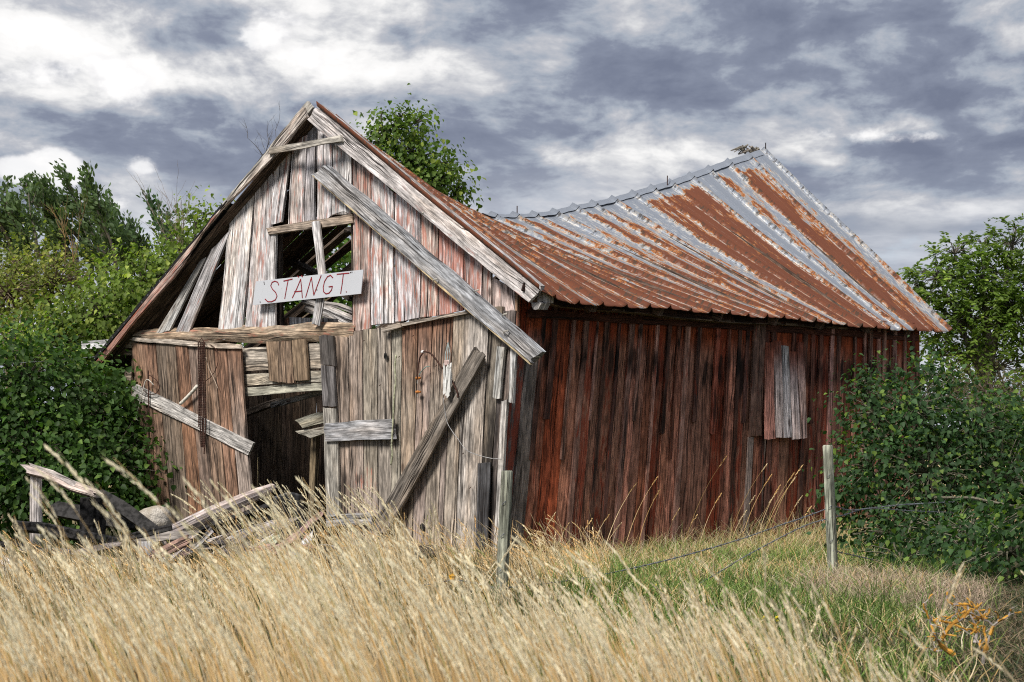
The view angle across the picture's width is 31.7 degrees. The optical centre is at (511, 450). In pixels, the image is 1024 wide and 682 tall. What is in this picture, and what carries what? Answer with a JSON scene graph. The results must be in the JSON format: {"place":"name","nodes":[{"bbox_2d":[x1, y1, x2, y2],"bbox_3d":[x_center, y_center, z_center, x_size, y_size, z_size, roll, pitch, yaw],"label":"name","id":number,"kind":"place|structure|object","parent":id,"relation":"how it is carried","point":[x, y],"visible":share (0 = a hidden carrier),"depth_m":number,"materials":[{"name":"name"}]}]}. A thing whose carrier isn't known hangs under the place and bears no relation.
{"place":"outdoors","nodes":[
{"label":"outdoors","id":0,"kind":"place"},
{"bbox_2d":[239,103,279,154],"bbox_3d":[-3.336,-4.202,24.069,0.598,0.883,0.286,0,0,14],"label":"bare branch","id":1,"kind":"object","parent":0,"point":[259,133],"visible":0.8,"depth_m":24.02,"materials":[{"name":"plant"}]},
{"bbox_2d":[0,444,1023,681],"bbox_3d":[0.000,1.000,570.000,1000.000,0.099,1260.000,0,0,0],"label":"ground","id":2,"kind":"structure","parent":0,"point":[74,545],"depth_m":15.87,"materials":[{"name":"beige plant"}]},
{"bbox_2d":[1,555,21,574],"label":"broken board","id":3,"kind":"object","parent":2,"relation":"on","point":[5,563],"visible":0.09,"depth_m":14.08,"materials":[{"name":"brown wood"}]},
{"bbox_2d":[0,175,51,451],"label":"poplar tree","id":4,"kind":"object","parent":2,"relation":"on","point":[14,215],"visible":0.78,"depth_m":36.41,"materials":[{"name":"green plant"}]},
{"bbox_2d":[29,466,42,565],"bbox_3d":[-4.100,0.632,15.503,0.117,0.992,0.132,0,0,-19],"label":"broken post","id":5,"kind":"object","parent":2,"relation":"on","point":[35,511],"visible":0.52,"depth_m":15.45,"materials":[{"name":"grey wood"}]},
{"bbox_2d":[20,463,103,498],"bbox_3d":[-3.813,0.261,15.337,0.842,0.310,0.118,0,0,20],"label":"rotten rail","id":6,"kind":"object","parent":5,"relation":"on","point":[66,483],"visible":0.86,"depth_m":15.30,"materials":[{"name":"grey wood"}]},
{"bbox_2d":[34,548,74,555],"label":"wood splinter","id":7,"kind":"object","parent":2,"relation":"on","point":[53,550],"visible":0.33,"depth_m":14.82,"materials":[{"name":"grey wood"}]},
{"bbox_2d":[0,541,51,550],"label":"charred branch","id":8,"kind":"object","parent":7,"relation":"on","point":[3,545],"visible":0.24,"depth_m":14.80,"materials":[{"name":"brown wood"}]},
{"bbox_2d":[0,210,111,528],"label":"thorn bush","id":9,"kind":"object","parent":2,"relation":"on","point":[10,291],"visible":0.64,"depth_m":22.72,"materials":[{"name":"green plant"}]},
{"bbox_2d":[44,194,87,261],"bbox_3d":[-5.568,-2.797,22.514,0.741,0.894,0.260,0,0,41],"label":"bare branch","id":10,"kind":"object","parent":9,"relation":"attached to","point":[61,223],"visible":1,"depth_m":22.50,"materials":[{"name":"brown plant"}]},
{"bbox_2d":[13,158,117,474],"bbox_3d":[-9.325,-2.556,38.047,2.497,7.347,1.777,0,0,14],"label":"poplar tree","id":11,"kind":"object","parent":2,"relation":"on","point":[96,210],"visible":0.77,"depth_m":37.71,"materials":[{"name":"green plant"}]},
{"bbox_2d":[13,520,137,549],"bbox_3d":[-3.637,0.730,15.193,1.212,0.269,0.166,0,0,15],"label":"charred log","id":12,"kind":"object","parent":2,"relation":"on","point":[52,529],"visible":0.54,"depth_m":15.19,"materials":[{"name":"brown wood"}]},
{"bbox_2d":[79,497,106,564],"bbox_3d":[-3.628,0.737,15.630,0.184,0.657,0.255,0,0,34],"label":"charred stump","id":13,"kind":"object","parent":2,"relation":"on","point":[90,512],"visible":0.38,"depth_m":15.54,"materials":[{"name":"brown wood"}]},
{"bbox_2d":[0,294,187,544],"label":"lilac bush","id":14,"kind":"object","parent":2,"relation":"on","point":[70,428],"visible":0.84,"depth_m":19.16,"materials":[{"name":"green plant"}]},
{"bbox_2d":[49,501,138,530],"bbox_3d":[-3.602,0.608,16.096,1.121,0.300,0.116,0,0,12],"label":"charred board","id":15,"kind":"object","parent":2,"relation":"on","point":[64,510],"visible":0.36,"depth_m":16.13,"materials":[{"name":"black wood"}]},
{"bbox_2d":[72,541,122,556],"bbox_3d":[-3.365,0.802,14.624,0.486,0.145,0.046,0,0,18],"label":"wood splinter","id":16,"kind":"object","parent":2,"relation":"on","point":[118,544],"visible":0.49,"depth_m":14.60,"materials":[{"name":"grey wood"}]},
{"bbox_2d":[0,185,234,530],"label":"lilac bush","id":17,"kind":"object","parent":2,"relation":"on","point":[111,313],"visible":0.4,"depth_m":21.38,"materials":[{"name":"green plant"}]},
{"bbox_2d":[128,162,196,253],"bbox_3d":[-4.334,-2.972,22.509,0.844,1.247,0.559,0,0,-26],"label":"bare branch","id":18,"kind":"object","parent":17,"relation":"attached to","point":[181,225],"visible":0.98,"depth_m":22.50,"materials":[{"name":"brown plant"}]},
{"bbox_2d":[99,182,155,283],"bbox_3d":[-8.303,-2.414,39.131,1.536,7.069,2.398,0,0,-23],"label":"poplar tree","id":19,"kind":"object","parent":2,"relation":"on","point":[128,234],"visible":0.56,"depth_m":38.67,"materials":[{"name":"green plant"}]},
{"bbox_2d":[118,524,172,541],"bbox_3d":[-2.933,0.665,14.425,0.432,0.148,0.068,0,0,0],"label":"charred branch","id":20,"kind":"object","parent":2,"relation":"on","point":[150,532],"visible":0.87,"depth_m":14.40,"materials":[{"name":"grey wood"}]},
{"bbox_2d":[138,541,153,565],"bbox_3d":[-2.965,0.902,14.600,0.123,0.341,0.020,0,0,0],"label":"broken board","id":21,"kind":"object","parent":2,"relation":"on","point":[145,544],"visible":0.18,"depth_m":14.59,"materials":[{"name":"grey wood"}]},
{"bbox_2d":[139,505,172,525],"bbox_3d":[-3.158,0.611,15.901,0.328,0.249,0.271,0,0,0],"label":"boulder","id":22,"kind":"object","parent":2,"relation":"on","point":[157,515],"visible":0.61,"depth_m":15.80,"materials":[{"name":"stone"}]},
{"bbox_2d":[136,188,187,256],"bbox_3d":[-7.303,-2.269,37.955,1.411,6.773,1.664,0,0,0],"label":"poplar tree","id":23,"kind":"object","parent":2,"relation":"on","point":[153,206],"visible":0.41,"depth_m":38.14,"materials":[{"name":"green plant"}]},
{"bbox_2d":[149,534,192,558],"bbox_3d":[-2.602,0.735,13.711,0.417,0.191,0.053,0,0,19],"label":"wood splinter","id":24,"kind":"object","parent":2,"relation":"on","point":[181,542],"visible":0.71,"depth_m":13.69,"materials":[{"name":"brown wood"}]},
{"bbox_2d":[159,534,196,561],"bbox_3d":[-2.635,0.795,14.180,0.315,0.268,0.058,0,0,-12],"label":"wood splinter","id":25,"kind":"object","parent":2,"relation":"on","point":[181,550],"visible":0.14,"depth_m":14.16,"materials":[{"name":"grey wood"}]},
{"bbox_2d":[171,546,189,561],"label":"wood splinter","id":26,"kind":"object","parent":2,"relation":"on","point":[184,553],"visible":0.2,"depth_m":14.62,"materials":[{"name":"wood"}]},
{"bbox_2d":[186,527,213,551],"bbox_3d":[-2.414,0.693,13.958,0.285,0.198,0.027,0,0,34],"label":"wood splinter","id":27,"kind":"object","parent":2,"relation":"on","point":[211,532],"visible":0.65,"depth_m":13.92,"materials":[{"name":"grey wood"}]},
{"bbox_2d":[153,517,281,567],"bbox_3d":[-2.394,0.760,14.913,1.247,0.404,0.070,0,0,-32],"label":"splintered plank","id":28,"kind":"object","parent":2,"relation":"on","point":[252,531],"visible":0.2,"depth_m":14.99,"materials":[{"name":"grey wood"}]},
{"bbox_2d":[212,527,235,540],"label":"wood splinter","id":29,"kind":"object","parent":2,"relation":"on","point":[222,536],"visible":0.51,"depth_m":14.77,"materials":[{"name":"grey wood"}]},
{"bbox_2d":[211,533,247,556],"bbox_3d":[-2.308,0.797,14.692,0.348,0.264,0.050,0,0,-17],"label":"wood splinter","id":30,"kind":"object","parent":2,"relation":"on","point":[243,535],"visible":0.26,"depth_m":14.71,"materials":[{"name":"grey wood"}]},
{"bbox_2d":[192,503,273,540],"bbox_3d":[-2.530,0.686,15.869,0.930,0.418,0.248,0,0,-35],"label":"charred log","id":31,"kind":"object","parent":2,"relation":"on","point":[233,518],"visible":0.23,"depth_m":15.86,"materials":[{"name":"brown wood"}]},
{"bbox_2d":[97,489,173,544],"bbox_3d":[-3.311,0.607,15.761,0.862,0.525,0.116,0,0,22],"label":"charred board","id":32,"kind":"object","parent":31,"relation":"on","point":[130,513],"visible":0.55,"depth_m":15.76,"materials":[{"name":"brown wood"}]},
{"bbox_2d":[163,483,275,543],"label":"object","id":33,"kind":"object","parent":31,"relation":"on","point":[204,517],"visible":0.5,"depth_m":15.41,"materials":[{"name":"grey wood"}]},
{"bbox_2d":[185,516,281,561],"bbox_3d":[-2.456,0.865,15.593,0.956,0.573,0.202,0,0,-29],"label":"charred board","id":34,"kind":"object","parent":2,"relation":"on","point":[226,531],"visible":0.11,"depth_m":15.66,"materials":[{"name":"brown wood"}]},
{"bbox_2d":[222,541,251,556],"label":"wood splinter","id":35,"kind":"object","parent":2,"relation":"on","point":[225,551],"visible":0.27,"depth_m":14.13,"materials":[{"name":"grey wood"}]},
{"bbox_2d":[195,539,231,545],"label":"wood splinter","id":36,"kind":"object","parent":35,"relation":"on","point":[222,542],"visible":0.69,"depth_m":14.25,"materials":[{"name":"grey wood"}]},
{"bbox_2d":[221,534,279,568],"bbox_3d":[-2.149,0.849,14.690,0.647,0.348,0.071,0,0,-43],"label":"painted lath","id":37,"kind":"object","parent":2,"relation":"on","point":[273,538],"visible":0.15,"depth_m":14.85,"materials":[{"name":"white wood"}]},
{"bbox_2d":[254,517,299,541],"bbox_3d":[-1.955,0.657,14.902,0.416,0.215,0.060,0,0,0],"label":"wood splinter","id":38,"kind":"object","parent":37,"relation":"on","point":[270,527],"visible":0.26,"depth_m":14.89,"materials":[{"name":"beige wood"}]},
{"bbox_2d":[249,543,276,551],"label":"wood splinter","id":39,"kind":"object","parent":2,"relation":"on","point":[269,545],"visible":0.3,"depth_m":13.76,"materials":[{"name":"brown wood"}]},
{"bbox_2d":[271,533,294,554],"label":"wood splinter","id":40,"kind":"object","parent":2,"relation":"on","point":[277,545],"visible":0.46,"depth_m":13.69,"materials":[{"name":"brown wood"}]},
{"bbox_2d":[290,511,323,542],"bbox_3d":[-1.570,0.584,13.796,0.307,0.250,0.051,0,0,-37],"label":"wood splinter","id":41,"kind":"object","parent":40,"relation":"on","point":[302,530],"visible":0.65,"depth_m":13.79,"materials":[{"name":"beige wood"}]},
{"bbox_2d":[273,492,303,555],"bbox_3d":[-2.057,0.706,16.638,0.297,0.644,0.309,0,0,0],"label":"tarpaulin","id":42,"kind":"object","parent":2,"relation":"on","point":[298,497],"visible":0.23,"depth_m":16.55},
{"bbox_2d":[288,517,308,544],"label":"wood splinter","id":43,"kind":"object","parent":2,"relation":"on","point":[300,524],"visible":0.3,"depth_m":14.19,"materials":[{"name":"wood"}]},
{"bbox_2d":[285,544,315,551],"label":"wood splinter","id":44,"kind":"object","parent":2,"relation":"on","point":[300,548],"visible":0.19,"depth_m":14.06,"materials":[{"name":"beige wood"}]},
{"bbox_2d":[302,531,312,543],"bbox_3d":[-1.798,0.902,14.454,0.068,0.494,0.682,0,0,35],"label":"broken board","id":45,"kind":"object","parent":2,"relation":"on","point":[309,537],"visible":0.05,"depth_m":14.66,"materials":[{"name":"white wood"}]},
{"bbox_2d":[237,224,378,346],"bbox_3d":[-3.402,-1.402,27.089,3.561,4.923,2.629,0,0,0],"label":"elder bush","id":46,"kind":"object","parent":2,"relation":"on","point":[334,267],"visible":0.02,"depth_m":26.75,"materials":[{"name":"green plant"}]},
{"bbox_2d":[291,544,344,565],"bbox_3d":[-1.554,0.945,14.450,0.508,0.401,0.396,0,0,0],"label":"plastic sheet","id":47,"kind":"object","parent":2,"relation":"on","point":[320,552],"visible":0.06,"depth_m":14.34,"materials":[{"name":"grey plastic"}]},
{"bbox_2d":[349,83,490,321],"bbox_3d":[-1.331,-2.119,26.011,2.060,6.340,1.528,0,0,0],"label":"lilac tree","id":48,"kind":"object","parent":2,"relation":"on","point":[417,161],"visible":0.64,"depth_m":25.86,"materials":[{"name":"green plant"}]},
{"bbox_2d":[412,545,441,558],"bbox_3d":[-0.683,0.824,14.548,0.280,0.121,0.075,0,0,25],"label":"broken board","id":49,"kind":"object","parent":2,"relation":"on","point":[421,548],"visible":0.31,"depth_m":14.53,"materials":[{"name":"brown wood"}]},
{"bbox_2d":[496,471,512,604],"bbox_3d":[-0.055,0.616,11.134,0.120,0.980,0.090,0,0,0],"label":"fence post","id":50,"kind":"object","parent":2,"relation":"on","point":[504,524],"visible":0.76,"depth_m":11.11,"materials":[{"name":"wood"}]},
{"bbox_2d":[334,575,501,589],"bbox_3d":[-0.608,0.807,11.127,1.081,0.112,0.270,0,0,-11],"label":"barbed wire","id":51,"kind":"object","parent":50,"relation":"attached to","point":[379,582],"visible":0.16,"depth_m":11.19,"materials":[{"name":"grey metal"}]},
{"bbox_2d":[449,573,455,580],"bbox_3d":[-0.371,0.793,11.198,0.045,0.058,0.030,0,0,-10],"label":"lichen tuft","id":52,"kind":"object","parent":51,"relation":"attached to","point":[453,576],"visible":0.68,"depth_m":11.19,"materials":[{"name":"plant"}]},
{"bbox_2d":[510,509,825,587],"bbox_3d":[1.148,0.653,12.430,0.100,0.415,3.556,0,0,43],"label":"barbed wire","id":53,"kind":"object","parent":50,"relation":"attached to","point":[684,555],"visible":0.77,"depth_m":12.71,"materials":[{"name":"grey metal"}]},
{"bbox_2d":[81,101,952,559],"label":"derelict barn","id":54,"kind":"structure","parent":2,"relation":"on","point":[685,335],"depth_m":17.64,"materials":[{"name":"brown wood"}]},
{"bbox_2d":[136,379,153,420],"bbox_3d":[-3.996,-0.544,19.612,0.328,0.455,0.012,0,0,43],"label":"wire hook","id":55,"kind":"object","parent":54,"relation":"hanging from","point":[142,394],"visible":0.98,"depth_m":19.63,"materials":[{"name":"grey metal"}]},
{"bbox_2d":[148,370,150,491],"bbox_3d":[-3.943,-0.190,19.583,0.046,1.358,0.015,0,0,43],"label":"iron rod","id":56,"kind":"object","parent":54,"relation":"hanging from","point":[148,419],"visible":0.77,"depth_m":19.58,"materials":[{"name":"brown metal"}]},
{"bbox_2d":[142,374,159,394],"bbox_3d":[-3.921,-0.711,19.549,0.332,0.224,0.010,0,0,43],"label":"wire loop","id":57,"kind":"object","parent":54,"relation":"attached to","point":[158,384],"visible":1,"depth_m":19.50,"materials":[{"name":"metal"}]},
{"bbox_2d":[179,385,197,404],"bbox_3d":[-3.418,-0.586,19.078,0.311,0.213,0.038,0,0,43],"label":"wooden stick","id":58,"kind":"object","parent":54,"relation":"attached to","point":[189,394],"visible":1,"depth_m":19.06,"materials":[{"name":"beige wood"}]},
{"bbox_2d":[197,337,205,453],"bbox_3d":[-3.244,-0.571,18.908,0.142,1.229,0.043,0,0,43],"label":"hanging chain","id":59,"kind":"object","parent":54,"relation":"hanging from","point":[201,377],"visible":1,"depth_m":18.93,"materials":[{"name":"metal"}]},
{"bbox_2d":[253,270,363,304],"bbox_3d":[-2.028,-1.603,17.762,1.670,0.255,0.017,0,0,43],"label":"sign","id":60,"kind":"object","parent":54,"relation":"attached to","point":[301,287],"visible":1,"depth_m":17.74,"materials":[{"name":"wood"}]},
{"bbox_2d":[266,214,354,325],"bbox_3d":[-2.007,-1.752,17.863,1.330,1.064,0.095,0,0,43],"label":"window frame","id":61,"kind":"structure","parent":54,"relation":"in","point":[315,225],"depth_m":17.70,"materials":[{"name":"grey wood"}]},
{"bbox_2d":[390,355,396,464],"bbox_3d":[-1.112,-0.375,16.904,0.090,1.032,0.023,0,0,43],"label":"rope","id":62,"kind":"object","parent":54,"relation":"hanging from","point":[392,454],"visible":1,"depth_m":16.90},
{"bbox_2d":[423,351,458,397],"bbox_3d":[-0.649,-0.693,16.415,0.454,0.442,0.016,0,0,43],"label":"cable","id":63,"kind":"object","parent":54,"relation":"attached to","point":[437,361],"visible":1,"depth_m":16.42,"materials":[{"name":"metal"}]},
{"bbox_2d":[443,342,451,397],"bbox_3d":[-0.592,-0.730,16.351,0.072,0.517,0.166,0,0,-16],"label":"rag","id":64,"kind":"object","parent":54,"relation":"hanging from","point":[447,377],"visible":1,"depth_m":16.31,"materials":[{"name":"white fabric"}]},
{"bbox_2d":[443,398,496,458],"bbox_3d":[-0.361,-0.198,16.160,0.733,0.560,0.006,0,0,43],"label":"wire","id":65,"kind":"object","parent":54,"relation":"attached to","point":[458,439],"visible":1,"depth_m":16.26,"materials":[{"name":"grey metal"}]},
{"bbox_3d":[-0.870,-0.651,16.719,0.058,0.065,0.057,0,0,0],"label":"insulator","id":66,"kind":"object","parent":54,"relation":"attached to","visible":0},
{"bbox_2d":[417,352,422,378],"bbox_3d":[-0.850,-0.785,16.686,0.086,0.242,0.014,0,0,43],"label":"cable","id":67,"kind":"object","parent":66,"relation":"attached to","point":[418,365],"visible":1,"depth_m":16.70,"materials":[{"name":"metal"}]},
{"bbox_2d":[495,456,1003,565],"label":"wall grass","id":68,"kind":"structure","parent":2,"relation":"on","point":[819,536],"depth_m":17.03,"materials":[{"name":"beige plant"}]},
{"bbox_2d":[517,532,1019,681],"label":"green grass","id":69,"kind":"structure","parent":2,"relation":"on","point":[793,557],"depth_m":10.99,"materials":[{"name":"green plant"}]},
{"bbox_2d":[915,588,1021,663],"bbox_3d":[1.922,0.740,7.590,0.436,0.320,0.212,0,0,13],"label":"dead branch","id":70,"kind":"object","parent":69,"relation":"on","point":[958,619],"visible":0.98,"depth_m":7.59,"materials":[{"name":"orange plant"}]},
{"bbox_2d":[823,445,837,571],"bbox_3d":[2.434,0.543,13.744,0.128,1.165,0.092,0,0,0],"label":"fence post","id":71,"kind":"object","parent":2,"relation":"on","point":[830,511],"visible":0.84,"depth_m":13.72,"materials":[{"name":"wood"}]},
{"bbox_2d":[701,519,825,582],"bbox_3d":[1.132,0.832,12.444,0.135,0.627,3.568,0,0,43],"label":"barbed wire","id":72,"kind":"object","parent":71,"relation":"attached to","point":[802,526],"visible":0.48,"depth_m":13.25,"materials":[{"name":"grey metal"}]},
{"bbox_2d":[832,550,893,564],"bbox_3d":[2.782,0.854,14.169,0.052,0.193,1.149,0,0,39],"label":"barbed wire","id":73,"kind":"object","parent":71,"relation":"attached to","point":[853,555],"visible":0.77,"depth_m":14.06,"materials":[{"name":"grey metal"}]},
{"bbox_2d":[830,507,953,517],"bbox_3d":[3.015,0.485,14.330,1.716,0.082,0.088,0,0,-44],"label":"barbed wire","id":74,"kind":"object","parent":71,"relation":"attached to","point":[879,508],"visible":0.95,"depth_m":14.33,"materials":[{"name":"grey metal"}]},
{"bbox_2d":[835,501,954,510],"bbox_3d":[3.018,0.445,14.328,1.717,0.060,0.080,0,0,-44],"label":"barbed wire","id":75,"kind":"object","parent":71,"relation":"attached to","point":[898,504],"visible":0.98,"depth_m":14.28,"materials":[{"name":"grey metal"}]},
{"bbox_2d":[697,555,1023,681],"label":"ground cover","id":76,"kind":"object","parent":2,"relation":"on","point":[1014,643],"visible":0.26,"depth_m":8.99,"materials":[{"name":"green plant"}]},
{"bbox_2d":[773,560,1022,615],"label":"matted straw","id":77,"kind":"object","parent":2,"relation":"on","point":[934,582],"visible":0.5,"depth_m":11.64,"materials":[{"name":"beige plant"}]},
{"bbox_2d":[802,331,1023,588],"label":"lilac bush","id":78,"kind":"object","parent":2,"relation":"on","point":[987,503],"visible":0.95,"depth_m":15.86,"materials":[{"name":"green plant"}]},
{"bbox_2d":[896,213,1023,480],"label":"ash tree","id":79,"kind":"object","parent":2,"relation":"on","point":[1002,317],"visible":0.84,"depth_m":29.82,"materials":[{"name":"green plant"}]},
{"bbox_2d":[920,344,1023,486],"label":"thicket","id":80,"kind":"object","parent":2,"relation":"on","point":[980,387],"visible":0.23,"depth_m":24.98,"materials":[{"name":"green plant"}]},
{"bbox_2d":[957,375,1023,522],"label":"elder bush","id":81,"kind":"object","parent":2,"relation":"on","point":[1020,410],"visible":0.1,"depth_m":18.88,"materials":[{"name":"green plant"}]},
{"bbox_2d":[0,0,1023,428],"label":"sky","id":82,"kind":"structure","parent":0,"point":[904,119],"materials":[{"name":"grey"}]},
{"bbox_3d":[-2.834,0.902,14.653,0.441,0.175,0.065,0,0,0],"label":"charred branch","id":83,"kind":"object","parent":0,"visible":0},
{"bbox_2d":[134,530,201,541],"bbox_3d":[-2.805,0.712,14.680,0.567,0.123,0.077,0,0,0],"label":"wood splinter","id":84,"kind":"object","parent":83,"relation":"on","point":[164,536],"visible":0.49,"depth_m":14.67,"materials":[{"name":"grey wood"}]},
{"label":"wood splinter","id":85,"kind":"object","parent":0,"visible":0},
{"bbox_2d":[189,544,215,550],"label":"wood splinter","id":86,"kind":"object","parent":85,"relation":"on","point":[207,547],"visible":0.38,"depth_m":14.36,"materials":[{"name":"grey wood"}]}
]}

